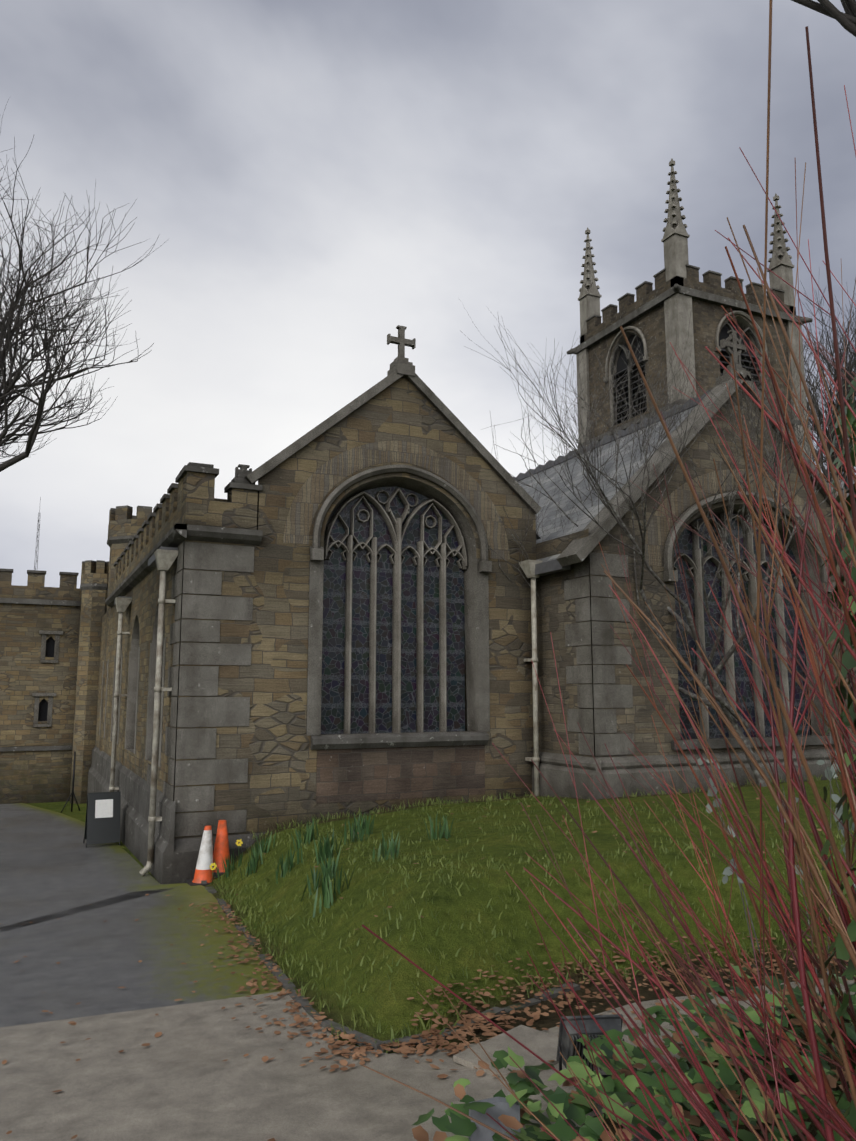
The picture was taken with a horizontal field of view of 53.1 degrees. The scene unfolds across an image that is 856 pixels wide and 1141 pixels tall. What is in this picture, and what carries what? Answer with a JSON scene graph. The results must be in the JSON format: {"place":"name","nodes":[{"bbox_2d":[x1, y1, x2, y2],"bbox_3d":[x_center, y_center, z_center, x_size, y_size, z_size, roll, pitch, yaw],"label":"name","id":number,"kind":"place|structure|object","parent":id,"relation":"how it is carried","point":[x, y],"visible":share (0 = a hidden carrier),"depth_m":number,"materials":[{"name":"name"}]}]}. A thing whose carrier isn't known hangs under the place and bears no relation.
{"place":"outdoors","nodes":[
{"label":"outdoors","id":0,"kind":"place"},
{"bbox_2d":[0,803,285,1027],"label":"asphalt path","id":1,"kind":"structure","parent":0,"point":[53,868],"depth_m":8.29,"materials":[{"name":"grey asphalt"}]},
{"bbox_2d":[0,0,855,587],"label":"sky","id":2,"kind":"structure","parent":0,"point":[315,180],"materials":[{"name":"grey"}]},
{"bbox_2d":[27,772,855,1140],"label":"terrain","id":3,"kind":"structure","parent":0,"point":[469,939],"depth_m":7.02,"materials":[{"name":"green plant"}]},
{"bbox_2d":[34,497,40,569],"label":"radio mast","id":4,"kind":"object","parent":3,"relation":"on","point":[38,527],"visible":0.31,"depth_m":80.71,"materials":[{"name":"grey metal"}]},
{"bbox_2d":[0,568,81,803],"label":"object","id":5,"kind":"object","parent":3,"relation":"on","point":[39,632],"visible":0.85,"depth_m":24.82,"materials":[{"name":"stone"}]},
{"bbox_2d":[61,751,79,812],"bbox_3d":[-9.086,5.395,21.899,0.048,1.507,0.517,-7,-11,40],"label":"tripod stand","id":6,"kind":"object","parent":3,"relation":"on","point":[72,793],"visible":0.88,"depth_m":21.89,"materials":[{"name":"black metal"}]},
{"bbox_2d":[0,97,162,471],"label":"bare tree","id":7,"kind":"object","parent":3,"relation":"on","point":[8,319],"visible":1,"depth_m":11.46,"materials":[{"name":"brown plant"}]},
{"bbox_2d":[83,791,120,847],"bbox_3d":[-5.922,4.535,15.609,0.620,0.961,0.684,4,-9,-25],"label":"sandwich board sign","id":8,"kind":"object","parent":3,"relation":"on","point":[102,823],"visible":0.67,"depth_m":15.46,"materials":[{"name":"black"}]},
{"bbox_2d":[70,505,151,803],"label":"stair turrets","id":9,"kind":"object","parent":3,"relation":"on","point":[97,576],"visible":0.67,"depth_m":24.38,"materials":[{"name":"stone"}]},
{"bbox_2d":[185,826,213,885],"bbox_3d":[-3.026,3.856,11.591,0.400,0.770,0.400,4,-9,-25],"label":"traffic cone","id":10,"kind":"object","parent":3,"relation":"on","point":[203,871],"visible":0.83,"depth_m":11.51,"materials":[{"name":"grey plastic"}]},
{"bbox_2d":[213,820,229,877],"bbox_3d":[-2.850,3.822,11.836,0.400,0.720,0.400,4,-9,-25],"label":"traffic cone","id":11,"kind":"object","parent":3,"relation":"on","point":[221,849],"visible":0.77,"depth_m":11.76,"materials":[{"name":"orange plastic"}]},
{"bbox_2d":[87,325,540,883],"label":"church building","id":12,"kind":"structure","parent":3,"relation":"on","point":[343,591],"depth_m":13.66,"materials":[{"name":"stone"}]},
{"bbox_2d":[109,547,541,875],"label":"downpipes","id":13,"kind":"object","parent":12,"relation":"attached to","point":[162,559],"visible":0.83,"depth_m":13.84,"materials":[{"name":"grey metal"}]},
{"bbox_2d":[210,811,454,917],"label":"daffodils","id":14,"kind":"object","parent":3,"relation":"on","point":[325,852],"visible":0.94,"depth_m":9.38,"materials":[{"name":"green plant"}]},
{"bbox_2d":[201,880,579,1052],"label":"kerb stones","id":15,"kind":"object","parent":3,"relation":"on","point":[287,985],"visible":0.44,"depth_m":5.62,"materials":[{"name":"grey stone"}]},
{"bbox_2d":[0,977,854,1140],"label":"concrete path","id":16,"kind":"structure","parent":3,"relation":"on","point":[179,1079],"depth_m":4.44,"materials":[{"name":"grey concrete"}]},
{"bbox_2d":[0,796,847,1140],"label":"fallen leaves","id":17,"kind":"object","parent":16,"relation":"on","point":[434,1040],"visible":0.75,"depth_m":5.40,"materials":[{"name":"brown plant"}]},
{"bbox_2d":[468,1097,520,1140],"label":"stone","id":18,"kind":"object","parent":16,"relation":"on","point":[483,1133],"visible":0.65,"depth_m":3.19,"materials":[{"name":"stone"}]},
{"bbox_2d":[453,1025,558,1081],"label":"paving slabs","id":19,"kind":"structure","parent":16,"relation":"on","point":[543,1045],"depth_m":4.68,"materials":[{"name":"concrete"}]},
{"bbox_2d":[556,1014,624,1077],"bbox_3d":[0.781,2.389,4.097,0.340,0.417,0.502,-1,-8,10],"label":"floodlight","id":20,"kind":"object","parent":3,"relation":"on","point":[565,1048],"visible":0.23,"depth_m":4.19,"materials":[{"name":"black metal"}]},
{"bbox_2d":[362,0,855,1140],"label":"red dogwood shrub","id":21,"kind":"object","parent":3,"relation":"on","point":[802,954],"visible":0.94,"depth_m":2.04,"materials":[{"name":"red plant"}]},
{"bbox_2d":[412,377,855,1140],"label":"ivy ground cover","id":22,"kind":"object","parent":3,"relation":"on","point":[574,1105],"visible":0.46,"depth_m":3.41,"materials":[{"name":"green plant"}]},
{"bbox_2d":[453,299,855,786],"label":"bare tree","id":23,"kind":"object","parent":3,"relation":"on","point":[727,710],"visible":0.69,"depth_m":13.08,"materials":[{"name":"brown plant"}]},
{"bbox_2d":[464,479,853,734],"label":"aisle","id":24,"kind":"object","parent":3,"relation":"on","point":[842,483],"depth_m":44.78,"materials":[{"name":"grey stone"}]},
{"bbox_2d":[464,330,855,799],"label":"church wing","id":25,"kind":"structure","parent":3,"relation":"on","point":[605,700],"depth_m":14.48,"materials":[{"name":"grey stone"}]},
{"bbox_2d":[567,159,812,460],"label":"tower","id":26,"kind":"structure","parent":25,"relation":"on","point":[675,298],"depth_m":35.44,"materials":[{"name":"stone"}]},
{"bbox_2d":[791,0,855,36],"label":"tree","id":27,"kind":"object","parent":3,"relation":"on","point":[846,20],"visible":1,"depth_m":6.24,"materials":[{"name":"brown plant"}]},
{"bbox_2d":[794,285,855,482],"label":"trees","id":28,"kind":"object","parent":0,"point":[850,366],"visible":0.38,"depth_m":55.85,"materials":[{"name":"brown plant"}]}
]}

